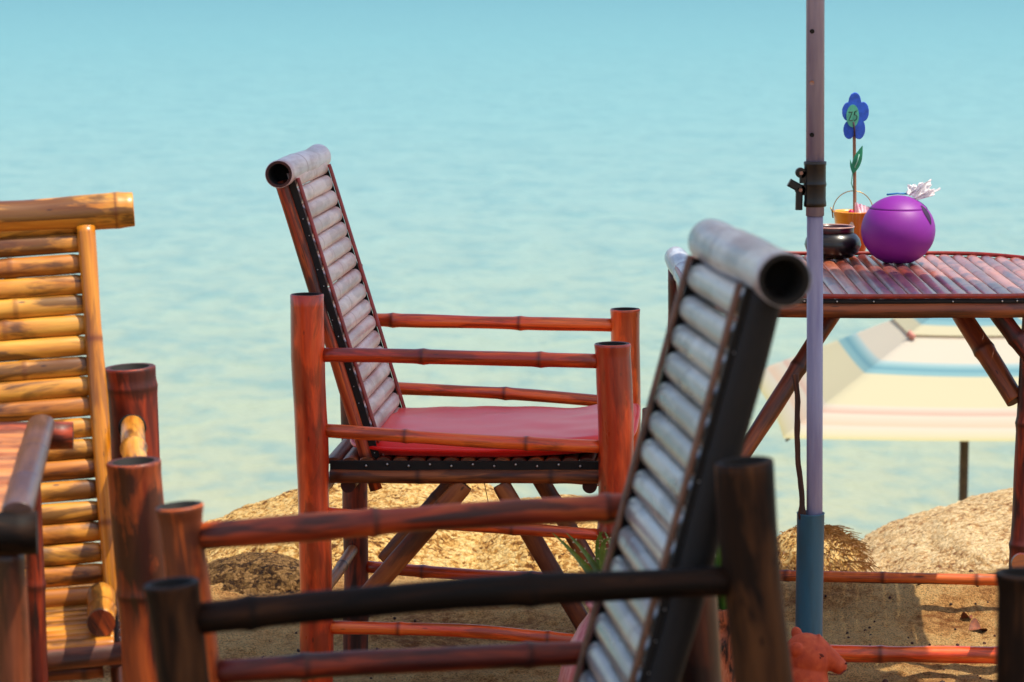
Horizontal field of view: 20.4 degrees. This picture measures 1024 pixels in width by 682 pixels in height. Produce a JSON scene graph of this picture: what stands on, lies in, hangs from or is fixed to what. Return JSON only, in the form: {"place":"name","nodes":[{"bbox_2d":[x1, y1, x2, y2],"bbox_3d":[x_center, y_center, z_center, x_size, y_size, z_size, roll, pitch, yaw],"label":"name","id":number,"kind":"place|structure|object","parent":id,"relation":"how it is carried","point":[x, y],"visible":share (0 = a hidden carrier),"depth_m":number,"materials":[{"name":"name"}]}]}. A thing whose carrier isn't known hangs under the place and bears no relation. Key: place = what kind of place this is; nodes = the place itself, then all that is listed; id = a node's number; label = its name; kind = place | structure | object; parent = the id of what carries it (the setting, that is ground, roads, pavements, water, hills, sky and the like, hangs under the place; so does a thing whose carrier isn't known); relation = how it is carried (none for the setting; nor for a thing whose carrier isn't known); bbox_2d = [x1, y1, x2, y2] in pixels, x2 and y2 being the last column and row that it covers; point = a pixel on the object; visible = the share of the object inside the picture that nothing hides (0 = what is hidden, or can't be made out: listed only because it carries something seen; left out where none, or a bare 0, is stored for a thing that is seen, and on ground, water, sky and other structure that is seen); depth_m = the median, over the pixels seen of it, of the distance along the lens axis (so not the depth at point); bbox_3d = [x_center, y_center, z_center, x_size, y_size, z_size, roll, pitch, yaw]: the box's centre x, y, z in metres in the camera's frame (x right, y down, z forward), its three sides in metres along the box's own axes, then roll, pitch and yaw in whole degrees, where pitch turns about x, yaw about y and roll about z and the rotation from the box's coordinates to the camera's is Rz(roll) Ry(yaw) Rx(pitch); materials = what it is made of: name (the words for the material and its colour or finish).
{"place":"outdoors","nodes":[
{"label":"outdoors","id":0,"kind":"place"},
{"bbox_2d":[0,0,1023,563],"bbox_3d":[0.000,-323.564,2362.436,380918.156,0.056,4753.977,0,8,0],"label":"sea water","id":1,"kind":"structure","parent":0,"point":[554,158],"depth_m":55.98,"materials":[{"name":"blue liquid"}]},
{"bbox_2d":[46,569,996,681],"bbox_3d":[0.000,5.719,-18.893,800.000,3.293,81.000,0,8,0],"label":"ground","id":2,"kind":"structure","parent":0,"point":[925,614],"depth_m":6.27,"materials":[{"name":"beige sand"}]},
{"bbox_2d":[0,414,73,681],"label":"bamboo table","id":3,"kind":"object","parent":2,"relation":"on","point":[25,447],"visible":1,"depth_m":3.65,"materials":[{"name":"red wood"}]},
{"bbox_2d":[0,192,165,681],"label":"bamboo chair","id":4,"kind":"object","parent":2,"relation":"on","point":[97,626],"visible":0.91,"depth_m":4.53,"materials":[{"name":"wood"}]},
{"bbox_2d":[207,552,299,594],"bbox_3d":[-0.612,0.685,6.777,0.417,0.360,0.336,0,8,0],"label":"boulder","id":5,"kind":"object","parent":2,"relation":"on","point":[258,573],"visible":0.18,"depth_m":6.68,"materials":[{"name":"stone"}]},
{"bbox_2d":[206,483,498,575],"bbox_3d":[-0.326,0.840,7.404,1.252,0.943,1.395,0,8,0],"label":"boulder","id":6,"kind":"object","parent":2,"relation":"on","point":[447,548],"visible":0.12,"depth_m":7.14,"materials":[{"name":"stone"}]},
{"bbox_2d":[265,144,640,681],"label":"bamboo chair","id":7,"kind":"object","parent":2,"relation":"on","point":[361,360],"visible":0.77,"depth_m":5.43,"materials":[{"name":"brown wood"}]},
{"bbox_2d":[350,403,639,456],"bbox_3d":[-0.029,0.169,5.661,0.563,0.056,0.478,0,7,5],"label":"seat cushion","id":8,"kind":"object","parent":7,"relation":"on","point":[558,422],"visible":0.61,"depth_m":5.60,"materials":[{"name":"red fabric"}]},
{"bbox_2d":[143,219,810,681],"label":"bamboo chair","id":9,"kind":"object","parent":2,"relation":"on","point":[699,491],"visible":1,"depth_m":3.07,"materials":[{"name":"wood"}]},
{"bbox_2d":[471,494,597,571],"bbox_3d":[0.170,0.824,7.295,0.905,0.852,1.254,0,8,0],"label":"boulder","id":10,"kind":"object","parent":2,"relation":"on","point":[499,552],"visible":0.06,"depth_m":6.97,"materials":[{"name":"stone"}]},
{"bbox_2d":[558,603,598,681],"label":"plant pot","id":11,"kind":"object","parent":2,"relation":"on","point":[566,673],"visible":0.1,"depth_m":4.81,"materials":[{"name":"pink ceramic"}]},
{"bbox_2d":[553,531,614,571],"bbox_3d":[0.166,0.391,4.866,0.194,0.147,0.084,0,8,0],"label":"strap leaf plant","id":12,"kind":"object","parent":11,"relation":"on","point":[600,552],"visible":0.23,"depth_m":4.85,"materials":[{"name":"green plant"}]},
{"bbox_2d":[249,569,995,681],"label":"beach litter","id":13,"kind":"object","parent":2,"relation":"on","point":[889,597],"visible":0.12,"depth_m":6.21,"materials":[{"name":"brown"}]},
{"bbox_2d":[718,609,733,681],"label":"plant pot","id":14,"kind":"object","parent":2,"relation":"on","point":[726,665],"visible":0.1,"depth_m":4.67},
{"bbox_2d":[714,548,725,609],"bbox_3d":[0.351,0.364,4.687,0.201,0.179,0.169,7,10,41],"label":"grassy plant","id":15,"kind":"object","parent":14,"relation":"on","point":[721,602],"visible":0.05,"depth_m":4.67,"materials":[{"name":"green plant"}]},
{"bbox_2d":[795,512,824,636],"bbox_3d":[0.556,0.615,5.341,0.052,0.595,0.052,0,8,0],"label":"pole sleeve","id":16,"kind":"object","parent":2,"relation":"on","point":[809,572],"visible":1,"depth_m":5.30,"materials":[{"name":"blue plastic"}]},
{"bbox_2d":[791,374,805,519],"bbox_3d":[0.533,0.197,5.296,0.017,0.269,0.060,-2,8,-14],"label":"cord","id":17,"kind":"object","parent":16,"relation":"in","point":[801,509],"visible":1,"depth_m":5.29,"materials":[{"name":"black plastic"}]},
{"bbox_2d":[787,0,826,514],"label":"beach umbrella","id":18,"kind":"object","parent":16,"relation":"in","point":[811,175],"visible":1,"depth_m":5.21,"materials":[{"name":"grey metal"}]},
{"bbox_2d":[789,627,846,681],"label":"terracotta animal","id":19,"kind":"object","parent":2,"relation":"on","point":[816,658],"visible":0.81,"depth_m":4.98},
{"bbox_2d":[778,524,880,571],"bbox_3d":[0.750,0.561,6.908,0.300,0.228,0.353,0,8,0],"label":"boulder","id":20,"kind":"object","parent":2,"relation":"on","point":[842,550],"visible":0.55,"depth_m":6.83,"materials":[{"name":"stone"}]},
{"bbox_2d":[664,246,1023,663],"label":"bamboo table","id":21,"kind":"object","parent":2,"relation":"on","point":[961,290],"visible":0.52,"depth_m":5.85,"materials":[{"name":"wood"}]},
{"bbox_2d":[804,224,860,258],"bbox_3d":[0.719,-0.222,6.375,0.127,0.072,0.127,0,8,0],"label":"squat bowl","id":22,"kind":"object","parent":21,"relation":"on","point":[841,241],"visible":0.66,"depth_m":6.33,"materials":[{"name":"black ceramic"}]},
{"bbox_2d":[830,190,871,250],"bbox_3d":[0.781,-0.276,6.515,0.092,0.139,0.092,-5,9,-31],"label":"toy bucket","id":23,"kind":"object","parent":21,"relation":"on","point":[847,216],"visible":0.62,"depth_m":6.49,"materials":[{"name":"plastic"}]},
{"bbox_2d":[842,92,868,212],"bbox_3d":[0.782,-0.404,6.493,0.061,0.326,0.016,1,8,6],"label":"flower","id":24,"kind":"object","parent":23,"relation":"in","point":[855,112],"visible":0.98,"depth_m":6.48,"materials":[{"name":"blue plastic"}]},
{"bbox_2d":[861,179,940,263],"bbox_3d":[0.858,-0.266,6.281,0.172,0.184,0.163,0,8,0],"label":"tissue ball","id":25,"kind":"object","parent":21,"relation":"on","point":[897,229],"visible":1,"depth_m":6.23,"materials":[{"name":"purple plastic"}]},
{"bbox_2d":[760,318,1021,500],"bbox_3d":[2.030,1.129,12.857,1.800,2.850,1.800,0,8,0],"label":"beach umbrella","id":26,"kind":"object","parent":2,"relation":"on","point":[911,379],"visible":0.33,"depth_m":12.18,"materials":[{"name":"fabric"}]},
{"bbox_2d":[859,488,1012,572],"bbox_3d":[1.397,0.883,7.534,1.158,0.978,1.777,0,8,0],"label":"boulder","id":27,"kind":"object","parent":2,"relation":"on","point":[973,532],"visible":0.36,"depth_m":7.37,"materials":[{"name":"stone"}]},
{"bbox_2d":[995,567,1023,681],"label":"bamboo chair","id":28,"kind":"object","parent":2,"relation":"on","point":[1010,630],"visible":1,"depth_m":2.98,"materials":[{"name":"wood"}]},
{"bbox_2d":[961,612,971,617],"bbox_3d":[1.012,0.614,6.335,0.025,0.015,0.030,21,-17,-32],"label":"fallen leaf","id":29,"kind":"object","parent":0,"point":[964,615],"visible":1,"depth_m":6.33,"materials":[{"name":"brown plant"}]},
{"bbox_2d":[969,618,986,630],"bbox_3d":[1.024,0.630,6.242,0.050,0.025,0.041,9,24,-35],"label":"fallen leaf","id":30,"kind":"object","parent":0,"point":[974,624],"visible":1,"depth_m":6.24,"materials":[{"name":"pink plant"}]}
]}

